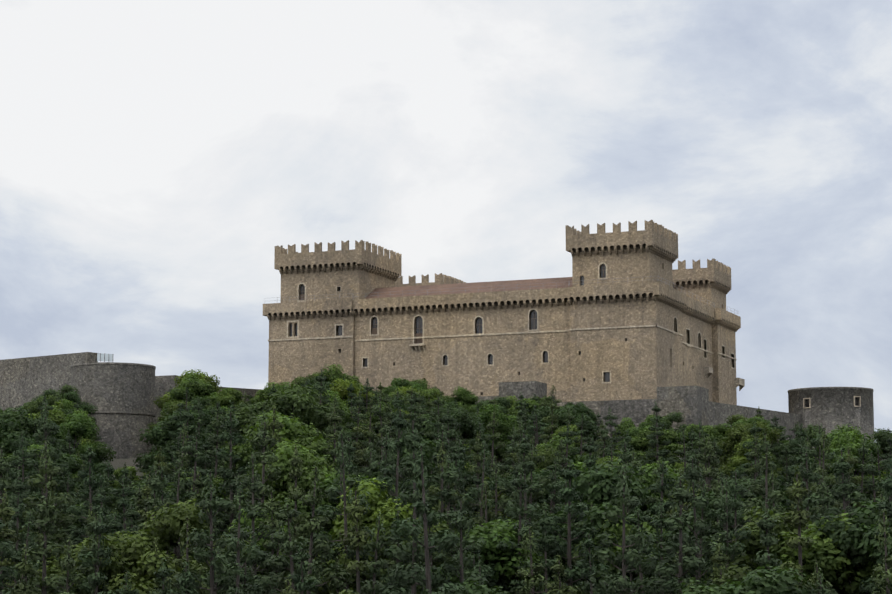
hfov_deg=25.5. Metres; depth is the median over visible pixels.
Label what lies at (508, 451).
pine tree
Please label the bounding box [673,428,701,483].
pine tree
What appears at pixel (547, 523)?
pine tree
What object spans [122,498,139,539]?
pine tree
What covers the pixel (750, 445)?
pine tree
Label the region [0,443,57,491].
broadleaf tree
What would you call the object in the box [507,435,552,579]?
pine tree
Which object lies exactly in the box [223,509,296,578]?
broadleaf tree
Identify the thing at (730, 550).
pine tree
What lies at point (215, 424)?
pine tree
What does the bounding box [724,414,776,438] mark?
broadleaf tree
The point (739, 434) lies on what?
broadleaf tree
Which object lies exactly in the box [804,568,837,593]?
pine tree
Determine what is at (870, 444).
broadleaf tree
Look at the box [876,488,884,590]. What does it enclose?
pine tree
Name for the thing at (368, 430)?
pine tree
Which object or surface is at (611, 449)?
pine tree
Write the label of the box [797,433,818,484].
pine tree
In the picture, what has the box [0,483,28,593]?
pine tree
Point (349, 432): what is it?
broadleaf tree
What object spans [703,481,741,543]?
pine tree
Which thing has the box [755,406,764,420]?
pine tree
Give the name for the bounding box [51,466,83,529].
pine tree
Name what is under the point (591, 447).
pine tree
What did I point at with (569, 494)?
pine tree
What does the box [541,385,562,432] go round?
pine tree
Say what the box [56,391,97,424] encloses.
broadleaf tree
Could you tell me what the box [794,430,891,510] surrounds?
broadleaf tree
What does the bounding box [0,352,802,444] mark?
walls
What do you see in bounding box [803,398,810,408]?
window frame
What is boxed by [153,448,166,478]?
pine tree
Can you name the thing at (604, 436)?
pine tree
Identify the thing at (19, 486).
pine tree
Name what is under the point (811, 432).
broadleaf tree
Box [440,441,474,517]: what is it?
pine tree
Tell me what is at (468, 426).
broadleaf tree
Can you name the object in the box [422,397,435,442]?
pine tree
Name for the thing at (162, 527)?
broadleaf tree
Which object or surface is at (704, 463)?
pine tree
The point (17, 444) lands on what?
pine tree
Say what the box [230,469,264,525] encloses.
pine tree
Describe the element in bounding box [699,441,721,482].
pine tree
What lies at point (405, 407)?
broadleaf tree
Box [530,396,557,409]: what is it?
broadleaf tree
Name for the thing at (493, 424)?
pine tree
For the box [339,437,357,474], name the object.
pine tree
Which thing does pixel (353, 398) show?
pine tree
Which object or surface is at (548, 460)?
broadleaf tree
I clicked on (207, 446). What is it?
pine tree
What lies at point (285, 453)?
broadleaf tree
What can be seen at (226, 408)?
broadleaf tree
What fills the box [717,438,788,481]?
broadleaf tree
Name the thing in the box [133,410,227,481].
broadleaf tree
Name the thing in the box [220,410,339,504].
broadleaf tree
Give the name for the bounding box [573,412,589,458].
pine tree
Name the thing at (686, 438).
broadleaf tree
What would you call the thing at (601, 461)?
broadleaf tree
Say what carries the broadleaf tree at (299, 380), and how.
on the terrain
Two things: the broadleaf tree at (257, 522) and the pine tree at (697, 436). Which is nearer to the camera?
the broadleaf tree at (257, 522)
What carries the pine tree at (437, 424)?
on the terrain
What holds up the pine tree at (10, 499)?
on the terrain
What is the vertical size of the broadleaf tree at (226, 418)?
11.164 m
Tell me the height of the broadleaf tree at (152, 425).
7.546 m
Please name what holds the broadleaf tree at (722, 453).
on the terrain
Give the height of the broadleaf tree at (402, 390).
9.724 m
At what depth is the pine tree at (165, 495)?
165.96 m
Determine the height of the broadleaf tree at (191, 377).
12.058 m
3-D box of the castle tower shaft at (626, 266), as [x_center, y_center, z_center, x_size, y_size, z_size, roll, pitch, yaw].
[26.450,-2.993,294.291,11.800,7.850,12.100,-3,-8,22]
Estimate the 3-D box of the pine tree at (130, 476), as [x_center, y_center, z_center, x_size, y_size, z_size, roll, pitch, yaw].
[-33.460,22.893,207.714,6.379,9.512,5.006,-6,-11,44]
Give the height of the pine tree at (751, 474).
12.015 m
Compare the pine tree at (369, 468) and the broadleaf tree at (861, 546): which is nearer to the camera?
the broadleaf tree at (861, 546)
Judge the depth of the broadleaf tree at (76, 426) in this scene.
229.94 m
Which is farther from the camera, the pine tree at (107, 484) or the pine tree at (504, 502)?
the pine tree at (107, 484)
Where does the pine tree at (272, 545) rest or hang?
on the terrain
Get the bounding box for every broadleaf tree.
[0,407,14,415]
[0,407,75,458]
[0,418,54,457]
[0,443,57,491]
[2,413,60,444]
[4,450,39,495]
[11,452,87,505]
[15,388,57,410]
[15,395,42,414]
[24,394,68,416]
[26,396,63,416]
[28,405,68,454]
[31,531,181,593]
[38,502,119,548]
[39,413,116,465]
[40,408,73,416]
[41,454,88,493]
[54,384,88,406]
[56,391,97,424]
[60,399,83,413]
[67,410,99,445]
[72,457,98,475]
[91,460,131,487]
[104,481,226,526]
[109,466,140,495]
[112,499,262,591]
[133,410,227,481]
[146,400,192,437]
[148,415,160,428]
[153,369,222,411]
[160,379,218,415]
[164,373,203,409]
[166,569,225,593]
[171,409,214,441]
[180,472,229,523]
[189,395,214,410]
[208,412,240,432]
[212,406,233,415]
[216,389,244,407]
[217,387,248,408]
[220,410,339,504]
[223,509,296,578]
[232,400,270,435]
[234,382,280,410]
[234,402,259,413]
[236,438,339,568]
[239,383,353,458]
[278,381,294,392]
[279,472,398,555]
[291,376,307,384]
[299,478,441,593]
[303,372,318,382]
[307,378,336,390]
[310,382,329,393]
[315,364,363,386]
[317,390,368,441]
[323,378,375,417]
[338,399,349,410]
[339,428,367,451]
[343,519,458,591]
[357,436,494,520]
[363,401,406,437]
[381,378,416,395]
[382,391,427,408]
[389,386,416,395]
[401,402,434,419]
[407,382,437,397]
[413,378,444,396]
[415,388,445,407]
[416,404,487,460]
[418,519,594,593]
[439,396,450,403]
[445,386,478,410]
[459,579,509,593]
[461,404,527,474]
[462,405,486,414]
[462,443,490,466]
[465,465,511,519]
[468,396,522,438]
[490,468,561,504]
[505,396,517,415]
[508,398,540,422]
[508,433,577,477]
[516,461,587,519]
[525,404,599,443]
[527,459,708,590]
[529,447,560,473]
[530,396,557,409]
[549,413,595,443]
[550,425,595,455]
[559,402,597,425]
[573,455,598,464]
[573,513,708,593]
[596,417,634,450]
[596,456,618,469]
[605,461,632,474]
[616,427,685,468]
[619,425,649,453]
[634,461,695,517]
[638,415,674,431]
[643,460,678,473]
[649,411,691,444]
[655,484,731,527]
[667,534,739,590]
[673,460,689,473]
[674,565,815,593]
[676,424,708,457]
[691,475,810,538]
[695,423,732,468]
[705,506,864,593]
[715,421,781,465]
[715,436,736,457]
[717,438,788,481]
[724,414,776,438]
[730,465,768,481]
[732,416,788,455]
[754,513,891,593]
[770,444,798,470]
[781,423,822,466]
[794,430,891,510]
[798,423,891,479]
[812,498,891,591]
[827,424,875,463]
[830,440,888,508]
[868,428,891,461]
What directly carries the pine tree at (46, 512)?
on the terrain
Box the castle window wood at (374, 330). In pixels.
[300,264,731,360]
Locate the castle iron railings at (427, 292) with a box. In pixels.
[274,276,736,313]
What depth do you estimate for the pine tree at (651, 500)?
150.91 m
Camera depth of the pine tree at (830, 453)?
160.34 m
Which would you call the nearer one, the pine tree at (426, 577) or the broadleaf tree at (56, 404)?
the pine tree at (426, 577)
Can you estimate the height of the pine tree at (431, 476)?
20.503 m
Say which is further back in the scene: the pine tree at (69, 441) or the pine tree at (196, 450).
the pine tree at (69, 441)
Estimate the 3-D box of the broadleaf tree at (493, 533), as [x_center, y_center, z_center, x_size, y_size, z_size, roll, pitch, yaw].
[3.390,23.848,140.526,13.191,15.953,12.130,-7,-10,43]
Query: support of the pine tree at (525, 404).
on the terrain
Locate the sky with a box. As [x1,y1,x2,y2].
[0,0,891,441]
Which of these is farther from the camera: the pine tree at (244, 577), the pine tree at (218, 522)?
the pine tree at (218, 522)
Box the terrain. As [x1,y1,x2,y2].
[96,448,891,480]
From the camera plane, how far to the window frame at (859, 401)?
294.40 m
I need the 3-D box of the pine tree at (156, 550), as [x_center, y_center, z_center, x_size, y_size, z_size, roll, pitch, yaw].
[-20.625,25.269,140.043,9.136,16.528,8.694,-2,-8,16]
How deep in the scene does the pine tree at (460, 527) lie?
120.38 m
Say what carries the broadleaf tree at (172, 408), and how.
on the terrain
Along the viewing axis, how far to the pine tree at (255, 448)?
178.81 m
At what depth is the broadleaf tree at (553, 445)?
197.23 m
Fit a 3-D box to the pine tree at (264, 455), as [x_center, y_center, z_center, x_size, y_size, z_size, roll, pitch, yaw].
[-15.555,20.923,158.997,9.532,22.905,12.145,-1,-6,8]
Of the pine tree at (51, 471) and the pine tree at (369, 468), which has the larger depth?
the pine tree at (369, 468)
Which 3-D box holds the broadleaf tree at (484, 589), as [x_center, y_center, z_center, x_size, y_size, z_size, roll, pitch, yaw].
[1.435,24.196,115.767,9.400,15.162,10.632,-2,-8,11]
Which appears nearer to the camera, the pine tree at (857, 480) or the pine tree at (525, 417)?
the pine tree at (857, 480)
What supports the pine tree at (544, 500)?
on the terrain
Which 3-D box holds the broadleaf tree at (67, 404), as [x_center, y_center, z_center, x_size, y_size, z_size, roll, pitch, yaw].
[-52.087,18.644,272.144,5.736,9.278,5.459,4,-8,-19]
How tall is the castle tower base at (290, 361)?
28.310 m
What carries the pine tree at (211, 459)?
on the terrain
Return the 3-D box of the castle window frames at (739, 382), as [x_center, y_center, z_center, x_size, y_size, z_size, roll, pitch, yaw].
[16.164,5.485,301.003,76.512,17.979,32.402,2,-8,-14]
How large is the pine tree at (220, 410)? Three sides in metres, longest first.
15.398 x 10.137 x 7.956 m
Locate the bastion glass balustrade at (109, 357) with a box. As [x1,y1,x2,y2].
[97,353,112,361]
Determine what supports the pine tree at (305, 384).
on the terrain
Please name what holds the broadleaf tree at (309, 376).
on the terrain
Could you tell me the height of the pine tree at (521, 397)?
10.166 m
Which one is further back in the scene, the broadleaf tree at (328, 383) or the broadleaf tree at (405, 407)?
the broadleaf tree at (328, 383)
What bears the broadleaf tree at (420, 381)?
on the terrain
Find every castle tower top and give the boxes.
[274,240,401,280]
[395,273,465,286]
[565,220,677,262]
[672,259,730,293]
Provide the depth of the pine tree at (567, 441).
191.05 m
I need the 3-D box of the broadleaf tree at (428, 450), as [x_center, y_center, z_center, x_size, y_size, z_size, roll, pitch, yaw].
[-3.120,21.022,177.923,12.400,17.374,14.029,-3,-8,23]
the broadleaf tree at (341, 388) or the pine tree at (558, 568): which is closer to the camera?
the pine tree at (558, 568)
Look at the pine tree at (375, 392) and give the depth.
245.99 m
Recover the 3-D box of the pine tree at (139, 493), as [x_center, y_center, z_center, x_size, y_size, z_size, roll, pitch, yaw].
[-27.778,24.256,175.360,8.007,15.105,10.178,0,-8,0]
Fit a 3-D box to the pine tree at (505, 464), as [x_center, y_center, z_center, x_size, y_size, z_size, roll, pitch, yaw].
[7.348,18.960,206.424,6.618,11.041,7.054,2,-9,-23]
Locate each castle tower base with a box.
[268,313,354,385]
[570,297,682,401]
[712,320,736,404]
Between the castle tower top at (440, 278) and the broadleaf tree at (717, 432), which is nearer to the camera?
the broadleaf tree at (717, 432)
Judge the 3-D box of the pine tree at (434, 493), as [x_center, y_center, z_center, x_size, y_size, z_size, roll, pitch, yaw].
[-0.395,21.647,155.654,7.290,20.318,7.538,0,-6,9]
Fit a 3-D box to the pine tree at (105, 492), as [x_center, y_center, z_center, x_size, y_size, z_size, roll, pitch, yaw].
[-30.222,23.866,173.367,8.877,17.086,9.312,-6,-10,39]
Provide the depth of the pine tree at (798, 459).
168.06 m
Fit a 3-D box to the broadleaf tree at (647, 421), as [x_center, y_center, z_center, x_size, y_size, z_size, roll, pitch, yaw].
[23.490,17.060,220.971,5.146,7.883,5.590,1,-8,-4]
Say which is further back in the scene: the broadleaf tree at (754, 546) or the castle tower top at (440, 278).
the castle tower top at (440, 278)
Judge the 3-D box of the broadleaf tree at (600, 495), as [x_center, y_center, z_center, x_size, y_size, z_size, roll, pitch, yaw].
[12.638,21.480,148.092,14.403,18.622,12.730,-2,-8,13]
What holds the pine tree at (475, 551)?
on the terrain
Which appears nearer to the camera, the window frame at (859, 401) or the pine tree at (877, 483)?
the pine tree at (877, 483)
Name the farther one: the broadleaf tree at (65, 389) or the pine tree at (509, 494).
the broadleaf tree at (65, 389)
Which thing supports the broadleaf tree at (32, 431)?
on the terrain
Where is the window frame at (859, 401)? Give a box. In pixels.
[853,396,860,406]
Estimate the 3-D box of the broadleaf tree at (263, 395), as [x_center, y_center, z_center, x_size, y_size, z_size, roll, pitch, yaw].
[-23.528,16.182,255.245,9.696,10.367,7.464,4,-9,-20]
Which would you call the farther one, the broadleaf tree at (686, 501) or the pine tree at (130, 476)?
the pine tree at (130, 476)
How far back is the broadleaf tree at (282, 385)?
271.20 m
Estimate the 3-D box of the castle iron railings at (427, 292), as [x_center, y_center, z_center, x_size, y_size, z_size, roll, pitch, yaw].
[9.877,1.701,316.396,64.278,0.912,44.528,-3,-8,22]
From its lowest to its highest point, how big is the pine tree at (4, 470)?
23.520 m
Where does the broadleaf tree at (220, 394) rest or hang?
on the terrain
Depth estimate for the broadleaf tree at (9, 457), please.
206.98 m
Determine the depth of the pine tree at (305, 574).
143.12 m
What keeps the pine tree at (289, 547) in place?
on the terrain
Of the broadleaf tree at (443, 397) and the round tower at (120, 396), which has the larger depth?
the round tower at (120, 396)
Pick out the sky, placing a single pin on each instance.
(157, 156)
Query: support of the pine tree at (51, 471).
on the terrain
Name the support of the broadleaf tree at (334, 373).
on the terrain
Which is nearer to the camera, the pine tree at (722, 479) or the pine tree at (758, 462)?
the pine tree at (722, 479)
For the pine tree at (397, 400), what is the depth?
200.71 m
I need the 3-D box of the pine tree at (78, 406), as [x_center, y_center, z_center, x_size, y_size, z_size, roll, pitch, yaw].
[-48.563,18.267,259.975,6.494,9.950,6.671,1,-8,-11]
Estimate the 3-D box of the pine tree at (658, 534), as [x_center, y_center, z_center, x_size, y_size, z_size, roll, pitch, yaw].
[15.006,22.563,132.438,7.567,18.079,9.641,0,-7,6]
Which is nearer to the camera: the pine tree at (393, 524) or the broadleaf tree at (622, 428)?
the pine tree at (393, 524)
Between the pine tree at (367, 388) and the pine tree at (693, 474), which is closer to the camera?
the pine tree at (693, 474)
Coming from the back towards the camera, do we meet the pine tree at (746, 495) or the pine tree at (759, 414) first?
the pine tree at (759, 414)
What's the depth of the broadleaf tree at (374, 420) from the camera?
234.15 m
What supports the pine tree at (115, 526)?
on the terrain
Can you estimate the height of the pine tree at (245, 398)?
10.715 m
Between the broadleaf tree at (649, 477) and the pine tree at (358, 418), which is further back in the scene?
the pine tree at (358, 418)
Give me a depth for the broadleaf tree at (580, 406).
240.16 m
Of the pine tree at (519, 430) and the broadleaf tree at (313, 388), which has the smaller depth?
the pine tree at (519, 430)
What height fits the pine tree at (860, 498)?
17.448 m
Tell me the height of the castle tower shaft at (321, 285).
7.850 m
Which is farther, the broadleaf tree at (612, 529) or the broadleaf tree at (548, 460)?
the broadleaf tree at (548, 460)
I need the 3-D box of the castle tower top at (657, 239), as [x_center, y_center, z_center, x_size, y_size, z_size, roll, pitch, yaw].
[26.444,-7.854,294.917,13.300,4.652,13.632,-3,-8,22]
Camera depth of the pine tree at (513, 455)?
191.45 m
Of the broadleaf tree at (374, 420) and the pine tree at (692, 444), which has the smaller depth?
the pine tree at (692, 444)
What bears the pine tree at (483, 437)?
on the terrain
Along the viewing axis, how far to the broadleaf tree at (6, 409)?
271.97 m
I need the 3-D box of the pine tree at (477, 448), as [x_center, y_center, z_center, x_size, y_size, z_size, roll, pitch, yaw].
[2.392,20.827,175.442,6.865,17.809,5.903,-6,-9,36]
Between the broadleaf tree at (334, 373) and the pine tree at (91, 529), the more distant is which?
the broadleaf tree at (334, 373)
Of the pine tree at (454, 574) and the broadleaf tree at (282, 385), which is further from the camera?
the broadleaf tree at (282, 385)
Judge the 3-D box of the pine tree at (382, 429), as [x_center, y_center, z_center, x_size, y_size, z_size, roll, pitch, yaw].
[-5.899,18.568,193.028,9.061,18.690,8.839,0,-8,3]
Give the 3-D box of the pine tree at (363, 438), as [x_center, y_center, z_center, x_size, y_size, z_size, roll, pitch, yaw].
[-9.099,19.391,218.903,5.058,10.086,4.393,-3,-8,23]
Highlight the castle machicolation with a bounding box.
[263,282,740,331]
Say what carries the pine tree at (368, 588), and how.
on the terrain
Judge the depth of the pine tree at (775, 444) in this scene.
204.99 m
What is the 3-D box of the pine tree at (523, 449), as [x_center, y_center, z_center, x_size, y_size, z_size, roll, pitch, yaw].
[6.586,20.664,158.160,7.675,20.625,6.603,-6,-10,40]
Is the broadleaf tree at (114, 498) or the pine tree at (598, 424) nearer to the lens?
the broadleaf tree at (114, 498)
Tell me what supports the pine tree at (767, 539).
on the terrain
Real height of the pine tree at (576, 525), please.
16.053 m
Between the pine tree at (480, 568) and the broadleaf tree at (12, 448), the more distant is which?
the broadleaf tree at (12, 448)
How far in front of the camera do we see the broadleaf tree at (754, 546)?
133.10 m
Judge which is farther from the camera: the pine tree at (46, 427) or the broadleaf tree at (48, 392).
the broadleaf tree at (48, 392)
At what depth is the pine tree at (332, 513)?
145.36 m
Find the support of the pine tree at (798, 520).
on the terrain
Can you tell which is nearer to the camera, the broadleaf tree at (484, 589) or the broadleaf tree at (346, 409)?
the broadleaf tree at (484, 589)
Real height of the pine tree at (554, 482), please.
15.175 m
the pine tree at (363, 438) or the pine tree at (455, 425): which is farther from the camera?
the pine tree at (363, 438)
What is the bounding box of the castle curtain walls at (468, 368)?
[354,302,712,401]
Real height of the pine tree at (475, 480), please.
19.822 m
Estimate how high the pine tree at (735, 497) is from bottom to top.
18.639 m
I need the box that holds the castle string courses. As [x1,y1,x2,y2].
[268,325,736,359]
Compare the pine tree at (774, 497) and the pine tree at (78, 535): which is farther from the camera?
the pine tree at (78, 535)
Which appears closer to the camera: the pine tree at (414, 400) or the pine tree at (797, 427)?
the pine tree at (797, 427)
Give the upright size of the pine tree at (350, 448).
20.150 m
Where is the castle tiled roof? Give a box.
[364,277,572,298]
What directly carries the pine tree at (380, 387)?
on the terrain
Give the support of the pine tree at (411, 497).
on the terrain
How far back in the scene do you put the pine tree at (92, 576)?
120.76 m
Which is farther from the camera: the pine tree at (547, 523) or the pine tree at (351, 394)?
the pine tree at (351, 394)
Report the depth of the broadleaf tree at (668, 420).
216.45 m
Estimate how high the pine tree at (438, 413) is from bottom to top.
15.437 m
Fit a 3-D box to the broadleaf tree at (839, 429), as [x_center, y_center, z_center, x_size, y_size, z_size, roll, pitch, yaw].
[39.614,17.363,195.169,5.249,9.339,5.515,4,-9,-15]
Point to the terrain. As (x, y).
(116, 463)
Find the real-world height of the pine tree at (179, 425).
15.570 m
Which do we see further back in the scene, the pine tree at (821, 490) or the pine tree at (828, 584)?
the pine tree at (821, 490)
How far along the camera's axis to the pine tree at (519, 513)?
138.18 m
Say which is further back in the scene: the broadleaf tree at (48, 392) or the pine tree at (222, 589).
the broadleaf tree at (48, 392)
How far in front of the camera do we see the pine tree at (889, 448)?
188.00 m
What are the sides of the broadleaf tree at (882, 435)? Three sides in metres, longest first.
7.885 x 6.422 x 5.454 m
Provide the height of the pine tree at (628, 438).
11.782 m
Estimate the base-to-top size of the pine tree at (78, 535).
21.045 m
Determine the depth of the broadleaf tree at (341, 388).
240.19 m
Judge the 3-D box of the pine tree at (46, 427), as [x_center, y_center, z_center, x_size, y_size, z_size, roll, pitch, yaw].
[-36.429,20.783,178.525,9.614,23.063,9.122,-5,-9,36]
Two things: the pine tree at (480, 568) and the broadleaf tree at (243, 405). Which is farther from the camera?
the broadleaf tree at (243, 405)
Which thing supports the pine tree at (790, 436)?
on the terrain
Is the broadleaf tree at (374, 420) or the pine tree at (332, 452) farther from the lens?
the broadleaf tree at (374, 420)
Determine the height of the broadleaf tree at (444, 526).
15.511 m
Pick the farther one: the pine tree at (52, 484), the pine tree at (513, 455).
the pine tree at (513, 455)
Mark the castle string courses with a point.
(503, 334)
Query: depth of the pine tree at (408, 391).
231.38 m
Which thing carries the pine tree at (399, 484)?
on the terrain
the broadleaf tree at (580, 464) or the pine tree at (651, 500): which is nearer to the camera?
the pine tree at (651, 500)
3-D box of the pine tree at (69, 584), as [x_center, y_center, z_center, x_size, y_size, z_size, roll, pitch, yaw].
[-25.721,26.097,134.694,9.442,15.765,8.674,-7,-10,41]
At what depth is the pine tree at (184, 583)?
122.42 m
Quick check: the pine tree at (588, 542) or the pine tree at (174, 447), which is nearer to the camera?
the pine tree at (588, 542)
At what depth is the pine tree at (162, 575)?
117.53 m
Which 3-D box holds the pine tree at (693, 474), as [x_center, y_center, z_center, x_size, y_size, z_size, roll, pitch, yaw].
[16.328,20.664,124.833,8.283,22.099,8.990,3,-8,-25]
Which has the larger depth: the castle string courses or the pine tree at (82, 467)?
the castle string courses
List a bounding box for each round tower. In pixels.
[71,362,155,458]
[788,387,873,443]
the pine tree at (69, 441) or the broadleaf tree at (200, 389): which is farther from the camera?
the broadleaf tree at (200, 389)
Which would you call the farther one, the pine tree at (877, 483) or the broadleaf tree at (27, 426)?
the broadleaf tree at (27, 426)
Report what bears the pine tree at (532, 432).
on the terrain
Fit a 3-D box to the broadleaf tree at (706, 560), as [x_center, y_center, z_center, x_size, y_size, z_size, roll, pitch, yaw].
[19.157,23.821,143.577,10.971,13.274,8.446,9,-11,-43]
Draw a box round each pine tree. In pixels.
[0,442,29,585]
[0,450,30,562]
[0,469,38,592]
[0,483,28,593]
[0,488,18,593]
[0,510,42,591]
[5,429,30,497]
[6,435,52,529]
[10,401,79,591]
[10,438,76,584]
[11,488,61,588]
[11,543,40,593]
[17,482,66,593]
[31,392,74,454]
[38,467,67,561]
[40,447,59,496]
[44,534,86,593]
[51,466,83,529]
[56,570,74,593]
[61,480,74,504]
[63,430,82,477]
[63,442,119,548]
[67,472,121,591]
[73,398,101,440]
[74,460,86,483]
[75,511,122,593]
[77,471,106,542]
[77,510,116,593]
[82,503,97,546]
[93,508,130,593]
[96,463,116,512]
[96,469,111,507]
[103,470,140,578]
[110,485,146,540]
[114,570,138,593]
[118,462,130,496]
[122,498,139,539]
[126,471,136,487]
[134,461,172,554]
[137,466,149,487]
[137,474,154,522]
[138,537,173,591]
[140,465,153,532]
[148,387,193,451]
[148,464,190,556]
[149,468,242,593]
[151,557,178,593]
[152,516,208,593]
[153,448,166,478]
[155,426,235,548]
[157,458,209,562]
[162,423,190,480]
[164,405,194,480]
[167,403,207,481]
[167,435,191,488]
[175,559,198,593]
[180,400,251,549]
[190,397,213,451]
[190,471,207,546]
[196,439,214,477]
[202,409,229,500]
[203,546,235,593]
[204,433,215,471]
[204,517,241,568]
[205,400,228,480]
[210,480,265,593]
[212,411,235,491]
[213,449,296,593]
[224,416,273,530]
[224,419,299,573]
[228,552,262,591]
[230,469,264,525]
[232,412,240,438]
[233,531,279,593]
[239,392,250,406]
[246,498,326,591]
[255,402,285,503]
[259,486,283,593]
[264,521,287,593]
[268,384,277,395]
[268,439,320,588]
[271,462,352,593]
[280,575,299,593]
[284,432,389,593]
[285,556,316,593]
[287,542,317,593]
[296,455,347,590]
[300,381,311,393]
[315,367,337,440]
[319,403,353,473]
[320,394,344,463]
[326,556,346,593]
[327,435,357,529]
[329,429,358,476]
[338,482,371,593]
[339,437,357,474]
[344,389,368,467]
[346,379,365,440]
[350,399,380,471]
[352,394,372,440]
[353,454,361,472]
[356,392,401,477]
[357,378,378,422]
[358,431,367,468]
[358,442,377,479]
[360,511,395,593]
[361,427,380,475]
[362,406,395,468]
[364,458,375,482]
[365,419,375,448]
[371,432,407,519]
[373,387,378,403]
[373,399,419,561]
[373,444,479,593]
[374,382,389,404]
[375,418,392,471]
[376,394,396,447]
[378,448,400,500]
[379,535,401,588]
[380,505,418,593]
[382,411,442,593]
[383,411,416,482]
[386,388,407,477]
[391,386,421,436]
[400,392,436,478]
[402,423,430,479]
[409,395,423,429]
[418,500,447,591]
[420,396,425,415]
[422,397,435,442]
[423,395,466,478]
[424,425,459,521]
[425,497,487,593]
[426,442,465,522]
[428,405,462,498]
[431,417,449,472]
[433,455,463,573]
[437,528,459,589]
[438,434,487,522]
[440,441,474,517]
[447,535,478,585]
[450,418,471,466]
[457,440,507,526]
[463,431,501,521]
[463,538,494,590]
[464,418,509,520]
[468,481,511,593]
[472,555,484,592]
[475,456,514,525]
[478,467,564,593]
[480,410,511,474]
[485,397,502,456]
[489,429,519,511]
[496,425,518,474]
[497,441,540,518]
[502,462,523,516]
[504,411,536,461]
[504,418,526,464]
[504,426,544,580]
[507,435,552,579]
[508,474,517,518]
[515,391,529,423]
[515,419,525,465]
[515,526,564,593]
[516,400,530,429]
[522,465,585,579]
[522,481,536,520]
[526,405,550,467]
[526,407,544,467]
[532,459,567,530]
[533,399,560,470]
[535,469,563,519]
[536,502,558,593]
[539,452,614,593]
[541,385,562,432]
[544,419,580,507]
[545,555,581,593]
[548,438,567,503]
[556,503,629,592]
[560,408,592,454]
[572,433,604,508]
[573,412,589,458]
[576,528,609,593]
[586,414,605,451]
[586,461,659,593]
[592,424,612,460]
[594,419,607,458]
[598,406,630,459]
[599,440,614,471]
[603,506,677,593]
[608,545,643,593]
[612,435,659,518]
[614,457,686,593]
[621,431,632,451]
[627,448,645,515]
[630,498,689,593]
[637,402,676,468]
[646,456,677,532]
[647,470,714,593]
[664,468,706,540]
[665,453,722,593]
[669,477,717,584]
[669,551,694,593]
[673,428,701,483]
[682,427,703,465]
[683,434,738,528]
[684,418,730,488]
[696,446,724,487]
[699,434,718,496]
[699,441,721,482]
[700,459,721,484]
[700,474,753,581]
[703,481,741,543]
[705,538,729,591]
[708,466,762,576]
[710,473,729,543]
[714,472,733,533]
[729,421,785,495]
[733,484,758,545]
[736,434,764,483]
[738,440,785,577]
[740,448,768,477]
[744,460,756,481]
[749,428,781,508]
[753,498,781,570]
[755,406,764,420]
[762,469,786,529]
[769,415,791,462]
[774,445,799,485]
[777,421,815,492]
[779,466,815,592]
[781,423,813,465]
[785,431,805,487]
[786,433,818,495]
[786,478,817,531]
[789,424,848,518]
[790,442,823,533]
[793,428,842,523]
[794,422,799,438]
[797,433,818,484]
[800,559,831,593]
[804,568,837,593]
[816,472,833,523]
[819,481,837,524]
[824,443,856,520]
[831,445,864,519]
[833,472,865,524]
[837,438,878,516]
[852,438,891,508]
[859,459,891,593]
[862,450,891,508]
[867,475,882,508]
[871,474,888,518]
[871,509,891,593]
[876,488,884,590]
[881,434,891,473]
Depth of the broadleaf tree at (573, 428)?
213.59 m
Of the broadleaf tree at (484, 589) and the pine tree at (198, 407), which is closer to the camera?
the broadleaf tree at (484, 589)
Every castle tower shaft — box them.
[280,266,394,302]
[572,248,672,287]
[674,284,725,309]
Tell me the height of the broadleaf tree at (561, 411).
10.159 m
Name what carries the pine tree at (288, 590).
on the terrain
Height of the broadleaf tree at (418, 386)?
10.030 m
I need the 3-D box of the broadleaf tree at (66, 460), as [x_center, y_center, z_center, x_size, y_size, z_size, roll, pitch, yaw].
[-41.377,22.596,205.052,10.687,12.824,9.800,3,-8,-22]
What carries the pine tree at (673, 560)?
on the terrain
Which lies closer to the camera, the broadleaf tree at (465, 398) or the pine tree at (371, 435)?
the pine tree at (371, 435)
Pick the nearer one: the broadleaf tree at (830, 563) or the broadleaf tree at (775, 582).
the broadleaf tree at (775, 582)
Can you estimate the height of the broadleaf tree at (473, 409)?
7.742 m
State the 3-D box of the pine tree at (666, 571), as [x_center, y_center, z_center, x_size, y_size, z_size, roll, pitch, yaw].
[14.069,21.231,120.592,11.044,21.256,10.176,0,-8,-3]
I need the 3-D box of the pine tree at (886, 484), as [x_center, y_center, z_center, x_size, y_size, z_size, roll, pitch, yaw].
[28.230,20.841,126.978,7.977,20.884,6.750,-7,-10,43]
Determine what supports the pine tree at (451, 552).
on the terrain
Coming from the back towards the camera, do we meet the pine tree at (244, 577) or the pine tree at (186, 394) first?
the pine tree at (186, 394)
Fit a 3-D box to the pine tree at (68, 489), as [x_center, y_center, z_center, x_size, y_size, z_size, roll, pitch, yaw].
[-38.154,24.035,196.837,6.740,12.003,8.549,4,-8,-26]
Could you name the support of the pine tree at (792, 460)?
on the terrain
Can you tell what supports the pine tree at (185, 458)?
on the terrain
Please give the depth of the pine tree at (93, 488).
169.90 m
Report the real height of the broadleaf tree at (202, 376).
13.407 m
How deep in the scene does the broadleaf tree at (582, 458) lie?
197.81 m
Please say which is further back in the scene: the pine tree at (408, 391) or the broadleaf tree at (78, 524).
the pine tree at (408, 391)
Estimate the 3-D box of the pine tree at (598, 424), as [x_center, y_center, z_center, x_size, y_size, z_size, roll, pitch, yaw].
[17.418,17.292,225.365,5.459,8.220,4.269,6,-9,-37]
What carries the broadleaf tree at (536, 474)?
on the terrain
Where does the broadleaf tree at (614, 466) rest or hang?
on the terrain
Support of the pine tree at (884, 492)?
on the terrain
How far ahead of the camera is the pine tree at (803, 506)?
148.25 m
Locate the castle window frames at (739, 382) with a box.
[287,262,744,390]
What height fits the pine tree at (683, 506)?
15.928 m
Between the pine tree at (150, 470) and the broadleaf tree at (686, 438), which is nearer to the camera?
the pine tree at (150, 470)
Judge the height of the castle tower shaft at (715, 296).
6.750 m
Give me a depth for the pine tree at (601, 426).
213.09 m
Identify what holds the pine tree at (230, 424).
on the terrain

